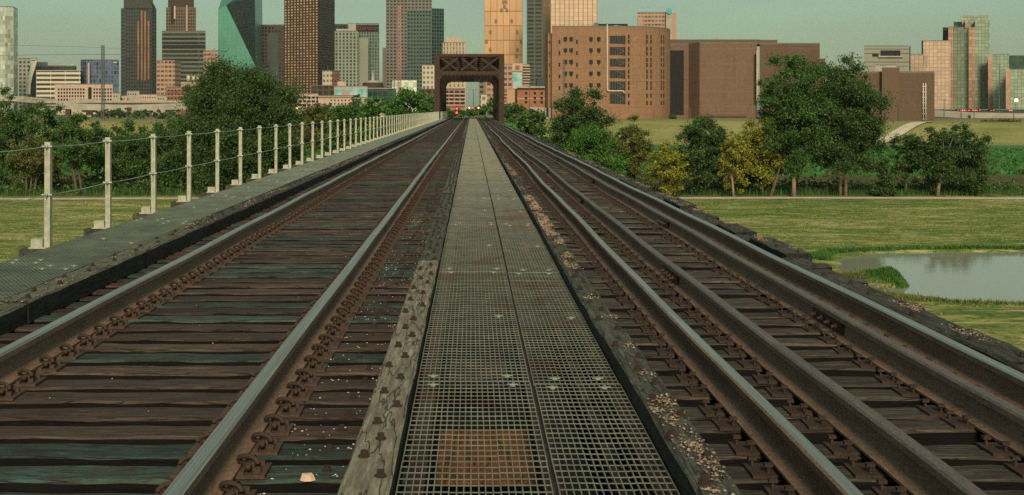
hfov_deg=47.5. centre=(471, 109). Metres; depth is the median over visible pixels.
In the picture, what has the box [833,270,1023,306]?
grass fringe
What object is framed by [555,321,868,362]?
railroad tie
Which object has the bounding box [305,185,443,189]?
railroad tie
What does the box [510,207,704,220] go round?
railroad tie
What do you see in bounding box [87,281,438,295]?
railroad tie
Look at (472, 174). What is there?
walkway grating
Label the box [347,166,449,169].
railroad tie
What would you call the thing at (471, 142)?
walkway grating
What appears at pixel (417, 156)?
railroad tie
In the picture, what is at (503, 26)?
skyscraper
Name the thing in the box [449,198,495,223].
walkway grating
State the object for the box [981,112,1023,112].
road
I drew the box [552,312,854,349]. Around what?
railroad tie
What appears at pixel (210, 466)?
rail
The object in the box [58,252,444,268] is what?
railroad tie
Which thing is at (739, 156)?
broadleaf tree
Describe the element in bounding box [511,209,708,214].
railroad tie
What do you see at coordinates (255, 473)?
railroad tie
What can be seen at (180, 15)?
skyscraper
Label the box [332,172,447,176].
railroad tie
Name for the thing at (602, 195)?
railroad tie
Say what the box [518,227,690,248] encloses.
railroad tie
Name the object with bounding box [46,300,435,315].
railroad tie
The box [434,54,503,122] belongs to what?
truss bridge
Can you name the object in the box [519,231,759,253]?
railroad tie
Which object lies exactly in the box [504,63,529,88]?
hotel tower
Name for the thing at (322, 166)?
walkway grating
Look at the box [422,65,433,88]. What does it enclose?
office block
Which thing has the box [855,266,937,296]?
reeds
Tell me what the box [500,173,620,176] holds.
railroad tie
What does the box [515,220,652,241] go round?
railroad tie
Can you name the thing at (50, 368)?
railroad tie
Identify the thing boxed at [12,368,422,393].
railroad tie
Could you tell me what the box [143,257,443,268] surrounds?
railroad tie
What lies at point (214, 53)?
apartment block
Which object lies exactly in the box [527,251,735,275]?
railroad tie
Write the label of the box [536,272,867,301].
railroad tie
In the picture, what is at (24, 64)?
office block
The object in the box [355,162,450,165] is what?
railroad tie
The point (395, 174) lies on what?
railroad tie
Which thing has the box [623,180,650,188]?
timber beam
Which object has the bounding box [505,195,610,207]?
railroad tie
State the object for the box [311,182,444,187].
railroad tie
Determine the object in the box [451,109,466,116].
tree
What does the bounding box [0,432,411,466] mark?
railroad tie
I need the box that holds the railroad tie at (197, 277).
[114,270,440,282]
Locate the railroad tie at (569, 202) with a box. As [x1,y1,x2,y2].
[506,198,616,214]
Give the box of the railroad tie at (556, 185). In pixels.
[526,184,609,186]
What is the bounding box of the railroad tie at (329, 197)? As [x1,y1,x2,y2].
[286,193,440,199]
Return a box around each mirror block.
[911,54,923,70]
[988,54,1008,108]
[1006,69,1023,108]
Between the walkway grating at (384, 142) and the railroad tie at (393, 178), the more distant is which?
the walkway grating at (384, 142)
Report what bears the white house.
on the ground at (1004, 324)
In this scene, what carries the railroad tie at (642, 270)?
on the bridge girder
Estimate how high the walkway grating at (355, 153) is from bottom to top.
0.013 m
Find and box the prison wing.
[545,33,551,118]
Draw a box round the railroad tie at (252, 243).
[186,238,424,247]
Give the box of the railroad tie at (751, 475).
[606,455,1023,494]
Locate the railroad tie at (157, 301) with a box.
[60,294,436,308]
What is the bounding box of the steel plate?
[428,169,599,494]
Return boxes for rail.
[0,115,459,386]
[162,115,466,494]
[477,115,863,494]
[479,115,987,494]
[482,115,1023,457]
[484,115,1023,410]
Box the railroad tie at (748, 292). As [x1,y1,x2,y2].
[541,284,799,317]
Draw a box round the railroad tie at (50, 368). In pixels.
[34,355,424,379]
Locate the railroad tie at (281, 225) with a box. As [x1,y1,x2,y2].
[223,220,449,229]
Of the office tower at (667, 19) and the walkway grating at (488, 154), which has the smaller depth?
the walkway grating at (488, 154)
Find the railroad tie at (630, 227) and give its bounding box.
[516,221,680,238]
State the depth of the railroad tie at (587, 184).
23.85 m
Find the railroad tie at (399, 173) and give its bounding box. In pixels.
[339,170,448,173]
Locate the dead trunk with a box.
[769,169,779,196]
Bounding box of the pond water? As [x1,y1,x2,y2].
[835,251,1023,301]
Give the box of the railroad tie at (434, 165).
[374,165,450,169]
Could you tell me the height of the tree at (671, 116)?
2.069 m
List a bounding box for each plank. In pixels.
[435,429,535,486]
[448,360,506,380]
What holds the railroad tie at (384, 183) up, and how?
on the bridge girder
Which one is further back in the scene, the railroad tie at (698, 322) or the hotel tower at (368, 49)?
the hotel tower at (368, 49)
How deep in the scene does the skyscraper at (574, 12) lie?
1150.00 m
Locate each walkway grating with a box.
[0,261,46,278]
[0,267,79,300]
[5,219,161,262]
[33,222,190,268]
[134,195,229,219]
[157,197,252,222]
[207,180,272,196]
[230,181,291,197]
[256,169,300,179]
[271,170,319,181]
[287,161,323,169]
[305,162,339,170]
[311,156,339,161]
[326,156,354,162]
[330,151,353,155]
[343,151,367,156]
[345,147,364,150]
[357,144,372,146]
[357,147,377,150]
[368,144,383,146]
[376,141,391,143]
[395,381,553,494]
[418,271,528,383]
[439,224,505,270]
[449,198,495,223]
[454,182,489,198]
[457,170,486,181]
[459,162,484,170]
[461,156,482,162]
[462,151,480,155]
[463,147,479,150]
[464,144,479,147]
[465,141,478,143]
[479,141,489,143]
[479,144,491,147]
[480,147,493,151]
[481,152,496,156]
[482,157,499,162]
[483,163,503,170]
[485,171,510,182]
[488,182,519,198]
[492,199,533,225]
[498,225,558,272]
[508,272,618,385]
[535,384,679,494]
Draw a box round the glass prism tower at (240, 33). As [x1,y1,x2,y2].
[218,0,262,74]
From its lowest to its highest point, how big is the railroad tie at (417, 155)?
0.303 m
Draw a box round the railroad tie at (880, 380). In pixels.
[573,368,956,421]
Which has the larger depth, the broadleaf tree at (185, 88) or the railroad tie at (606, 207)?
the broadleaf tree at (185, 88)
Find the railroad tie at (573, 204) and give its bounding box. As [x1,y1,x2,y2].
[538,202,622,206]
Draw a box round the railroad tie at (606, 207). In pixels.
[508,203,645,219]
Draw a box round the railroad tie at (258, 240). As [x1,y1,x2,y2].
[192,235,446,244]
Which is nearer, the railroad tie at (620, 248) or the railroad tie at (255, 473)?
the railroad tie at (255, 473)
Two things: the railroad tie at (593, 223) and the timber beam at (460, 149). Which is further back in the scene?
the timber beam at (460, 149)
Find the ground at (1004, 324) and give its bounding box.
[0,111,1023,350]
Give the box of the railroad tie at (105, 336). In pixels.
[0,324,430,343]
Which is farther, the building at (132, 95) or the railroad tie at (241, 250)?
the building at (132, 95)
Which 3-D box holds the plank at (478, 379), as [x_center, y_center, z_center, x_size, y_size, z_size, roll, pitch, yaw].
[0.035,1.540,6.850,0.330,0.020,0.500,0,0,0]
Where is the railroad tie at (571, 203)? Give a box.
[507,200,618,216]
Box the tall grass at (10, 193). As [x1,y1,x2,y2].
[0,185,1023,196]
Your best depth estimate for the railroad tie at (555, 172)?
28.66 m
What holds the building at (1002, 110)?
on the ground at (1004, 324)
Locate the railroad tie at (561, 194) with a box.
[532,191,604,195]
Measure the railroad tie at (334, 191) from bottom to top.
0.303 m
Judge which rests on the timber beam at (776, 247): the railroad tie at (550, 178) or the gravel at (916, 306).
the gravel at (916, 306)
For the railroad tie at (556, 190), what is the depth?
22.47 m
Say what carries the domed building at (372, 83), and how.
on the ground at (1004, 324)
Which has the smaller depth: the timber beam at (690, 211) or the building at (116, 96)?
the timber beam at (690, 211)
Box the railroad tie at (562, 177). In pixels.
[499,174,626,177]
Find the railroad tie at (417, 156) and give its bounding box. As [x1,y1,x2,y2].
[373,154,454,156]
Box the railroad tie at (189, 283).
[101,275,439,289]
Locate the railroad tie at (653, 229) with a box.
[517,226,661,245]
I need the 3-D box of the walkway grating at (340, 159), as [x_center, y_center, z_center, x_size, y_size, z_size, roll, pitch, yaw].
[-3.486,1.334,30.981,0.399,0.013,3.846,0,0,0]
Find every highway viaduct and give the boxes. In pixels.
[0,96,56,115]
[37,101,181,115]
[55,102,188,116]
[935,110,1023,117]
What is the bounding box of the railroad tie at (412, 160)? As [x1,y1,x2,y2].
[365,158,452,160]
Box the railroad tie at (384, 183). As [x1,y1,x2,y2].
[317,180,439,183]
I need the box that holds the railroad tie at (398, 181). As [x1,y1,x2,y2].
[324,177,458,181]
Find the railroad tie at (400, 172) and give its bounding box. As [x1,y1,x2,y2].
[341,169,448,172]
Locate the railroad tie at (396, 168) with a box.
[349,165,438,168]
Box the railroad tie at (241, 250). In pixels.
[170,245,445,255]
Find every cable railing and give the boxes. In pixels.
[0,112,438,256]
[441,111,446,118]
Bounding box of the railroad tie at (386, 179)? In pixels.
[323,176,446,180]
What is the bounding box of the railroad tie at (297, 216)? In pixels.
[243,212,451,219]
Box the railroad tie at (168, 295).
[73,288,437,302]
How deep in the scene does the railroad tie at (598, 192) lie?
21.72 m
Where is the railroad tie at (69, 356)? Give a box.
[55,343,427,365]
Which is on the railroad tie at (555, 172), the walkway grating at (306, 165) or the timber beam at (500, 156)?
the timber beam at (500, 156)
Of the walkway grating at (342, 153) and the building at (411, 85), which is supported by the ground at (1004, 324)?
the building at (411, 85)
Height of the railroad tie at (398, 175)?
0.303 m
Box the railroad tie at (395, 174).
[336,171,448,175]
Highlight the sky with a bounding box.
[0,0,1023,109]
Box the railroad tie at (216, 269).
[132,261,442,273]
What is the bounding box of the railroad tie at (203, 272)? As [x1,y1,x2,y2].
[122,265,441,278]
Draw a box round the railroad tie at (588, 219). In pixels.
[513,215,645,234]
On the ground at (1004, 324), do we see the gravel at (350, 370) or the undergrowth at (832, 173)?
the undergrowth at (832, 173)
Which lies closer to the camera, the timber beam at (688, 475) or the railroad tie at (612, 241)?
the timber beam at (688, 475)
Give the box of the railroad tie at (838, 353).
[563,342,906,390]
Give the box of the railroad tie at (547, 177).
[520,176,594,178]
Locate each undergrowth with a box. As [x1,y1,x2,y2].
[0,171,1023,194]
[0,177,1023,194]
[3,165,198,191]
[7,167,1023,190]
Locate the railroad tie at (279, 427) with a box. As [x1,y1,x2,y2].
[0,414,414,444]
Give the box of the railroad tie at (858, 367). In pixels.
[568,353,931,403]
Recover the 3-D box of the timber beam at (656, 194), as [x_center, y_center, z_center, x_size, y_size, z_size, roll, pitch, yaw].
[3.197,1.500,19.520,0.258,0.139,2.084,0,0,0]
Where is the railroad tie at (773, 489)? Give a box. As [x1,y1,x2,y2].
[616,477,1023,494]
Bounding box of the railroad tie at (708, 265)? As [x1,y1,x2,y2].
[530,258,831,283]
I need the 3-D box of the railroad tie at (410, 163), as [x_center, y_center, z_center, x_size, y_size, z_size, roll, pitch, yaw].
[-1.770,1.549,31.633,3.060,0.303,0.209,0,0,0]
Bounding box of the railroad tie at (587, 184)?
[525,182,607,185]
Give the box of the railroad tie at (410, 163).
[359,160,451,163]
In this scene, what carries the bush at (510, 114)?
on the ground at (1004, 324)
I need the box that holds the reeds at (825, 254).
[810,243,1023,260]
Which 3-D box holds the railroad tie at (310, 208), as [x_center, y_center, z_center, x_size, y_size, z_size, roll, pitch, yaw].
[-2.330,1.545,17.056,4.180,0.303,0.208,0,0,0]
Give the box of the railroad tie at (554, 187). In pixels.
[501,184,610,196]
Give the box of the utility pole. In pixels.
[997,64,1001,112]
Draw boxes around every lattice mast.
[101,45,104,119]
[398,5,401,88]
[563,59,564,112]
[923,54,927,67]
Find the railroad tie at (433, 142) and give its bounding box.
[402,142,459,142]
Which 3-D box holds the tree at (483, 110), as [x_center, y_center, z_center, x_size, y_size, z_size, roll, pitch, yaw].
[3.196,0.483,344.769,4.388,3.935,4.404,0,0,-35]
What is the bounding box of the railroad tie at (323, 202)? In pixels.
[276,198,438,203]
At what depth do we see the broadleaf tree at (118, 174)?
123.15 m
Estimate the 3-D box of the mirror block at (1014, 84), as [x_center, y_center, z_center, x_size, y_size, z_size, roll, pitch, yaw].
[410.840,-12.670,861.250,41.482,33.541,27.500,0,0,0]
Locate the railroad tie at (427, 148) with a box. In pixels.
[390,146,456,148]
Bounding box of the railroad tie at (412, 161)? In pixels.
[363,159,452,161]
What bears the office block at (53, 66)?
on the ground at (1004, 324)
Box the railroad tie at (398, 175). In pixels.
[334,172,448,175]
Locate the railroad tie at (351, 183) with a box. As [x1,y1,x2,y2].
[315,180,444,185]
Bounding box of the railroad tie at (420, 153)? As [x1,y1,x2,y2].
[379,151,455,153]
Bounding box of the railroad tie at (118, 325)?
[9,315,432,333]
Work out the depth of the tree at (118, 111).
403.88 m
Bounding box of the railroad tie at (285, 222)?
[231,218,431,226]
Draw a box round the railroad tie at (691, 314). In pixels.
[549,306,839,344]
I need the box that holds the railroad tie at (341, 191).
[299,187,442,192]
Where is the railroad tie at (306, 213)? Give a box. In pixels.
[254,208,452,214]
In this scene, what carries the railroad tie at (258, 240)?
on the bridge girder
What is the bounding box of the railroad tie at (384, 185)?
[313,182,444,185]
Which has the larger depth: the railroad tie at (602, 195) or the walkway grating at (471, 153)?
the walkway grating at (471, 153)
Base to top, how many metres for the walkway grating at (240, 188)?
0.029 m
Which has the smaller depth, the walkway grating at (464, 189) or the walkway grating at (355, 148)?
the walkway grating at (464, 189)
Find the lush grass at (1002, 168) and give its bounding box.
[60,117,1023,174]
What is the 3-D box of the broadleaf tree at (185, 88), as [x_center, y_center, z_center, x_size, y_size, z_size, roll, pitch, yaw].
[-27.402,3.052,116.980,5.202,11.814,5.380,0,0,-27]
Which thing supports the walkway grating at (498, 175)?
on the walkway bearer at (658, 492)
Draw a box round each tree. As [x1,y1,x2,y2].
[0,86,32,191]
[3,135,61,194]
[12,99,74,180]
[52,109,113,189]
[83,124,138,186]
[91,109,114,118]
[110,108,128,118]
[112,117,172,180]
[127,109,149,118]
[142,112,194,192]
[150,109,173,118]
[166,49,314,197]
[172,84,205,193]
[322,102,335,117]
[349,93,362,107]
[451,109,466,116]
[464,109,477,116]
[474,104,487,115]
[485,97,492,115]
[544,83,622,156]
[607,113,656,179]
[643,138,692,195]
[668,114,676,118]
[671,113,738,194]
[714,131,751,196]
[738,116,788,195]
[739,144,786,193]
[750,50,843,196]
[794,52,901,195]
[885,131,923,192]
[904,126,967,195]
[940,122,994,195]
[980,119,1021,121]
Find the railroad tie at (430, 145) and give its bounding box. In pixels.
[396,144,458,145]
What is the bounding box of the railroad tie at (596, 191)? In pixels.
[530,189,600,192]
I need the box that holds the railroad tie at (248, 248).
[178,241,445,251]
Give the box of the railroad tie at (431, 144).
[398,144,458,144]
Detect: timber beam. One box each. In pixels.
[0,226,202,323]
[0,303,26,335]
[187,192,281,237]
[270,173,323,199]
[316,161,351,179]
[337,260,438,494]
[345,154,369,166]
[366,147,383,157]
[379,143,393,150]
[389,139,402,145]
[420,218,447,279]
[434,193,452,231]
[442,172,457,204]
[449,160,459,173]
[453,152,461,163]
[456,146,462,153]
[493,145,501,155]
[497,151,507,164]
[502,160,514,177]
[509,173,531,199]
[520,193,555,238]
[542,231,623,352]
[592,165,605,168]
[598,168,612,172]
[602,332,741,494]
[607,173,622,179]
[620,178,635,181]
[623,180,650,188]
[636,187,652,191]
[645,190,671,200]
[663,197,696,208]
[681,209,710,216]
[691,214,723,226]
[718,223,756,236]
[735,234,751,242]
[750,237,811,260]
[781,257,827,268]
[805,269,861,284]
[838,284,963,331]
[936,328,1023,367]
[1012,365,1023,373]
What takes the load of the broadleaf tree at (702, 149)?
on the ground at (1004, 324)
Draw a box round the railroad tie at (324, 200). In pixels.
[279,196,439,202]
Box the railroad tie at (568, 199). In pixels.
[506,197,613,201]
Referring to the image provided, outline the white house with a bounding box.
[481,94,486,105]
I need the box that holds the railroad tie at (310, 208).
[260,204,436,211]
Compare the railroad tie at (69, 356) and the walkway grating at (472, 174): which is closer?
the railroad tie at (69, 356)
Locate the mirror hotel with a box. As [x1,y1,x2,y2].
[943,15,989,108]
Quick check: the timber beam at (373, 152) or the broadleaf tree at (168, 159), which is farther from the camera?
the broadleaf tree at (168, 159)
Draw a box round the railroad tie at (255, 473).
[0,453,407,493]
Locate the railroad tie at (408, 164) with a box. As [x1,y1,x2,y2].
[357,161,451,164]
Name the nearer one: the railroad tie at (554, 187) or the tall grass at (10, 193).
the railroad tie at (554, 187)
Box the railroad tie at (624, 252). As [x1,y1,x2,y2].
[526,246,727,273]
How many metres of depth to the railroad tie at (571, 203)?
19.29 m
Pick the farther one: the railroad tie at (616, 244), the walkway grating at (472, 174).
the walkway grating at (472, 174)
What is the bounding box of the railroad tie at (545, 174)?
[496,172,588,181]
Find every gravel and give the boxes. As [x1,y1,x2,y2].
[0,149,376,303]
[49,217,429,494]
[488,137,734,494]
[568,151,999,342]
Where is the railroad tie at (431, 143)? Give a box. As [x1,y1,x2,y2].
[400,143,458,143]
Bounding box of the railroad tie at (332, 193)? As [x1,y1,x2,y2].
[292,191,441,195]
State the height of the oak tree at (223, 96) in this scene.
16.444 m
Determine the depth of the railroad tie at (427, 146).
46.20 m
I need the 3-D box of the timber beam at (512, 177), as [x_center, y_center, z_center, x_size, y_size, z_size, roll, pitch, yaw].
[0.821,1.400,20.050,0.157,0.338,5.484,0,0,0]
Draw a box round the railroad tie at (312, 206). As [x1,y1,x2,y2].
[266,203,436,208]
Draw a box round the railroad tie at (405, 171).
[368,168,449,171]
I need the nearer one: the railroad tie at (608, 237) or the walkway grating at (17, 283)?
the walkway grating at (17, 283)
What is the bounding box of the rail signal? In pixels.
[455,105,458,116]
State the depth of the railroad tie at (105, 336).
7.50 m
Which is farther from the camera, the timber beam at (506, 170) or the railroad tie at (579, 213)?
the timber beam at (506, 170)
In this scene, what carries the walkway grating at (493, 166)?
on the walkway bearer at (658, 492)
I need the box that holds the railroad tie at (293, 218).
[239,214,432,221]
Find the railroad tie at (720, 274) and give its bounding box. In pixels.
[534,268,845,294]
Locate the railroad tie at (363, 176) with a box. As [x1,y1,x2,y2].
[330,173,458,177]
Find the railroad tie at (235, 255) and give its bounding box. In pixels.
[163,248,444,259]
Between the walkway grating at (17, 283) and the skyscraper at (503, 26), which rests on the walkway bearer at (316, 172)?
the walkway grating at (17, 283)
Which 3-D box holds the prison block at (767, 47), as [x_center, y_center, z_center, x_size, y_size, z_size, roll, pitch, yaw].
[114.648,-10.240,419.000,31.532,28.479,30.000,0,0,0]
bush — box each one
[285,139,310,160]
[296,98,342,149]
[317,103,368,151]
[348,95,403,145]
[382,86,428,134]
[415,95,449,122]
[504,102,527,122]
[514,108,554,143]
[547,131,568,143]
[562,121,633,176]
[868,157,898,196]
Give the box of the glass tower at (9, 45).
[0,6,17,109]
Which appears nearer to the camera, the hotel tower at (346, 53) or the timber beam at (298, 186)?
the timber beam at (298, 186)
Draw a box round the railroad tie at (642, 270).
[532,265,759,294]
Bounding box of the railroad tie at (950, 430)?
[590,410,996,476]
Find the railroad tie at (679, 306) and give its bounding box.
[545,296,924,333]
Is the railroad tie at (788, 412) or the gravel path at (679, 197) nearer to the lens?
the railroad tie at (788, 412)
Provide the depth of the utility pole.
479.86 m
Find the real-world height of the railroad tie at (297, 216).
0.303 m
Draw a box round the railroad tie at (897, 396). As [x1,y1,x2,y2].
[577,380,980,437]
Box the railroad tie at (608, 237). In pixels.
[520,233,701,257]
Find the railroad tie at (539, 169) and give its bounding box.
[515,168,567,171]
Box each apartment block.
[204,50,217,78]
[322,70,339,85]
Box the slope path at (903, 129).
[877,122,925,142]
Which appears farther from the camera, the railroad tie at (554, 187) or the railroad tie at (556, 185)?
the railroad tie at (556, 185)
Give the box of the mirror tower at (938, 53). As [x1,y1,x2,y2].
[922,40,949,108]
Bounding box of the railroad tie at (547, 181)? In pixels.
[499,179,583,182]
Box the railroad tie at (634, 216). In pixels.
[512,212,718,231]
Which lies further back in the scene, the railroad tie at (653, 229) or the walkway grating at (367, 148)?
the walkway grating at (367, 148)
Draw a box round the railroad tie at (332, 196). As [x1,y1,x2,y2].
[288,192,455,197]
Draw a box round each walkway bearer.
[218,137,402,212]
[405,177,463,494]
[474,123,564,494]
[498,169,676,494]
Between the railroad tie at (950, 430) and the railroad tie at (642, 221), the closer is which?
the railroad tie at (950, 430)
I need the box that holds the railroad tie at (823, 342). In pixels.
[559,330,890,376]
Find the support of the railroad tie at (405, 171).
on the bridge girder
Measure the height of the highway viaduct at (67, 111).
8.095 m
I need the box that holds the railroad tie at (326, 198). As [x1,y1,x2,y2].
[282,195,439,200]
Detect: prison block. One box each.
[670,38,759,118]
[751,40,824,116]
[854,67,934,120]
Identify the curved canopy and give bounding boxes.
[26,58,37,93]
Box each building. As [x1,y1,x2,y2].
[113,93,119,104]
[120,95,126,111]
[127,91,138,114]
[139,94,157,114]
[157,95,166,114]
[311,85,334,94]
[318,90,353,108]
[334,82,367,108]
[362,72,384,87]
[368,88,395,103]
[392,80,416,111]
[864,45,910,70]
[875,65,895,70]
[935,109,1023,111]
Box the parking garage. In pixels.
[297,93,317,113]
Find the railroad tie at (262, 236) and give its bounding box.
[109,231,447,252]
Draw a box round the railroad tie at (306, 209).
[258,207,452,212]
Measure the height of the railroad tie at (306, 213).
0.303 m
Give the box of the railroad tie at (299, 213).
[248,210,434,217]
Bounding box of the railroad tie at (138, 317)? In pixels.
[29,306,433,324]
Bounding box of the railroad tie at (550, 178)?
[498,178,598,181]
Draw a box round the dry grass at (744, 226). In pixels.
[5,199,1020,304]
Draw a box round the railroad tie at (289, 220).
[235,216,450,223]
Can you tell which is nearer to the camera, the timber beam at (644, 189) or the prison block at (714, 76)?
the timber beam at (644, 189)
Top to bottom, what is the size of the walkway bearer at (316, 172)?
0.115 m
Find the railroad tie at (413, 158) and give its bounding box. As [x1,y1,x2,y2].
[369,155,453,158]
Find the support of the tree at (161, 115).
on the ground at (1004, 324)
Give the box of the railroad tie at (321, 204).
[272,199,438,205]
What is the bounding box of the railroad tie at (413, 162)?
[361,160,452,162]
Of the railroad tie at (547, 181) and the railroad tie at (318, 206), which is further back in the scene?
the railroad tie at (547, 181)
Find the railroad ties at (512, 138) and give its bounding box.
[478,118,528,141]
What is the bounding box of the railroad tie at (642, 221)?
[514,217,648,237]
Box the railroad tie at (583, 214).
[511,211,712,229]
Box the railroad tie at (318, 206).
[268,201,453,207]
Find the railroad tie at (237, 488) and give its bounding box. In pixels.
[0,480,403,494]
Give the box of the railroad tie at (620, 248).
[524,243,720,262]
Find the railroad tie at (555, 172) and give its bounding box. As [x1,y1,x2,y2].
[516,170,616,173]
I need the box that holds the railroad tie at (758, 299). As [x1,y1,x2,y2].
[543,292,811,327]
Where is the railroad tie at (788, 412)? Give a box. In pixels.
[584,399,955,458]
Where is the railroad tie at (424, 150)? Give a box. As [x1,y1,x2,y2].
[386,148,456,150]
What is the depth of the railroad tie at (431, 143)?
49.90 m
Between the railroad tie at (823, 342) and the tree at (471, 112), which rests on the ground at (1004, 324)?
the tree at (471, 112)
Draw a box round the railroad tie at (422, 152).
[382,151,455,152]
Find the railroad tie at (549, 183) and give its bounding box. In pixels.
[524,180,586,184]
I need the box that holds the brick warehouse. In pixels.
[166,76,199,114]
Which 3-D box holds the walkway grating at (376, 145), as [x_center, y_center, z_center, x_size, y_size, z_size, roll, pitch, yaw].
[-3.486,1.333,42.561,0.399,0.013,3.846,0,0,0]
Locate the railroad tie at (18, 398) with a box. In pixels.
[0,381,420,408]
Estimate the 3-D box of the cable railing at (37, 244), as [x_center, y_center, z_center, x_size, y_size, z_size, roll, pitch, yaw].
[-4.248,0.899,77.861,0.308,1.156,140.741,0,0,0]
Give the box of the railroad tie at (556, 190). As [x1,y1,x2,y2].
[502,187,615,201]
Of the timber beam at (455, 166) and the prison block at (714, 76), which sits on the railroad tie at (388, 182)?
the timber beam at (455, 166)
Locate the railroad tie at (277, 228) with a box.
[219,224,429,231]
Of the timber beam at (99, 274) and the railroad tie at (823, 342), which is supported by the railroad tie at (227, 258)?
the timber beam at (99, 274)
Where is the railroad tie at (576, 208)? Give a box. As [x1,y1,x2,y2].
[509,205,649,219]
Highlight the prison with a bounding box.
[552,23,669,118]
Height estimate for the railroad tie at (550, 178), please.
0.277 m
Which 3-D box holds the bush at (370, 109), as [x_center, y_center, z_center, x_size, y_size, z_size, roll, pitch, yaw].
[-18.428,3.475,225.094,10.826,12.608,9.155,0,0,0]
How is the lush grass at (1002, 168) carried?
on the ground at (1004, 324)
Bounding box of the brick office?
[446,87,464,110]
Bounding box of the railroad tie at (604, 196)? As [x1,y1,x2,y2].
[505,194,608,197]
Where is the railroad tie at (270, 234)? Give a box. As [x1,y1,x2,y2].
[208,229,427,237]
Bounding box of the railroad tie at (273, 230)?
[212,226,448,234]
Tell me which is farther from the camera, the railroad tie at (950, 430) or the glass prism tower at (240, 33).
the glass prism tower at (240, 33)
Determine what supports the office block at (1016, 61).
on the ground at (1004, 324)
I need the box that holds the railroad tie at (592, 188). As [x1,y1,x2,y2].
[528,186,595,189]
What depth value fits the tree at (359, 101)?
499.18 m
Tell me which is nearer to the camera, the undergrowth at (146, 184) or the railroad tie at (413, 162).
the railroad tie at (413, 162)
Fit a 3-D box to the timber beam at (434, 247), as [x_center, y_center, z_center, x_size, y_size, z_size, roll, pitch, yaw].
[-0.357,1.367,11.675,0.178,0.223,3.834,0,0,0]
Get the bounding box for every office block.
[18,58,35,110]
[29,62,76,105]
[36,70,80,111]
[55,84,112,114]
[156,60,180,94]
[162,31,205,81]
[262,24,283,92]
[335,24,347,30]
[419,89,433,104]
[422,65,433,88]
[443,37,465,53]
[446,82,465,110]
[479,82,485,105]
[486,82,492,111]
[1009,55,1023,68]
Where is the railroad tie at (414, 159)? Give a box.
[367,157,453,159]
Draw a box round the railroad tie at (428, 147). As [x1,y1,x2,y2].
[392,145,457,147]
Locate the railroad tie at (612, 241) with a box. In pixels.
[522,236,708,260]
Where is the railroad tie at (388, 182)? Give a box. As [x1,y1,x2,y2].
[319,179,445,183]
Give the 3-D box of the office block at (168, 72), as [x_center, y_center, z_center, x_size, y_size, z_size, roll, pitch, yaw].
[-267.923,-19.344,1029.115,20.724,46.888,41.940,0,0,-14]
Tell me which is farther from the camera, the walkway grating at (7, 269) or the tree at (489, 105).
the tree at (489, 105)
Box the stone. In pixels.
[300,473,314,481]
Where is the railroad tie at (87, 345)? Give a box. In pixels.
[0,333,429,353]
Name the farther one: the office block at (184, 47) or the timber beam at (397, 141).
the office block at (184, 47)
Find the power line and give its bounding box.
[0,54,129,55]
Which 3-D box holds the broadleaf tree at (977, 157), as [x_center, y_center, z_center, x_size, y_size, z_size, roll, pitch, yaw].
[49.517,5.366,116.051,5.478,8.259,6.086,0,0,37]
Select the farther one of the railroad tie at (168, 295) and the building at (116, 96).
the building at (116, 96)
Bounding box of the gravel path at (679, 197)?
[0,197,1023,199]
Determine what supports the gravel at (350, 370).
on the railroad tie at (197, 277)
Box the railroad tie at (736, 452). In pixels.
[599,434,1023,494]
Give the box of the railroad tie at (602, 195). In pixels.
[504,193,606,207]
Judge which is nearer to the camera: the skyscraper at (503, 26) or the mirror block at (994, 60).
the mirror block at (994, 60)
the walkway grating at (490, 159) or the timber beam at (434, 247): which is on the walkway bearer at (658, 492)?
the walkway grating at (490, 159)
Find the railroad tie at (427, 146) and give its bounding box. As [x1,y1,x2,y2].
[394,144,457,146]
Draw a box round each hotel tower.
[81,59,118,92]
[335,29,357,85]
[348,23,378,85]
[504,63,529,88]
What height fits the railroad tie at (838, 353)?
0.277 m
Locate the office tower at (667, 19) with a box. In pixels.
[637,7,675,38]
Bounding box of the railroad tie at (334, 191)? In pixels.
[294,189,441,195]
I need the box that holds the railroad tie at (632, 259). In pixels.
[529,254,741,278]
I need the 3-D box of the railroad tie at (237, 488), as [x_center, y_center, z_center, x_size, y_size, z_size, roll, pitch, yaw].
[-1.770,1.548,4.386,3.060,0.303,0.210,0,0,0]
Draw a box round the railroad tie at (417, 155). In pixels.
[375,153,454,155]
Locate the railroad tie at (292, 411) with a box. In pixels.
[0,397,418,425]
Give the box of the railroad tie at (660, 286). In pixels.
[538,278,789,309]
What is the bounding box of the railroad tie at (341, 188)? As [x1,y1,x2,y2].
[303,186,442,190]
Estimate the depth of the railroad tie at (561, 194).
21.45 m
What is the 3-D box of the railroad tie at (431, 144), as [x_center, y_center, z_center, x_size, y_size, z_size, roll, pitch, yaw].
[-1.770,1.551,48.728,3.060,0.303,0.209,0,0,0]
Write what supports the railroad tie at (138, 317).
on the bridge girder
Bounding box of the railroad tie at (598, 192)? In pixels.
[503,190,620,204]
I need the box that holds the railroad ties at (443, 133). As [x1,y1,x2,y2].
[405,118,467,142]
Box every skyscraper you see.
[121,0,155,94]
[166,0,195,30]
[284,0,334,108]
[383,0,431,87]
[407,10,431,94]
[432,8,443,64]
[484,0,522,63]
[527,0,543,85]
[543,0,550,85]
[551,0,597,32]
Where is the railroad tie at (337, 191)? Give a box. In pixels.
[297,188,441,193]
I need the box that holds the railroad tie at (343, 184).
[307,183,443,188]
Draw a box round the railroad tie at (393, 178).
[328,175,446,178]
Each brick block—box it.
[504,89,506,104]
[507,86,544,112]
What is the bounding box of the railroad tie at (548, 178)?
[521,177,596,179]
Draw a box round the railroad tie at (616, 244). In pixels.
[523,239,713,259]
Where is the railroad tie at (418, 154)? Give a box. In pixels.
[377,152,454,154]

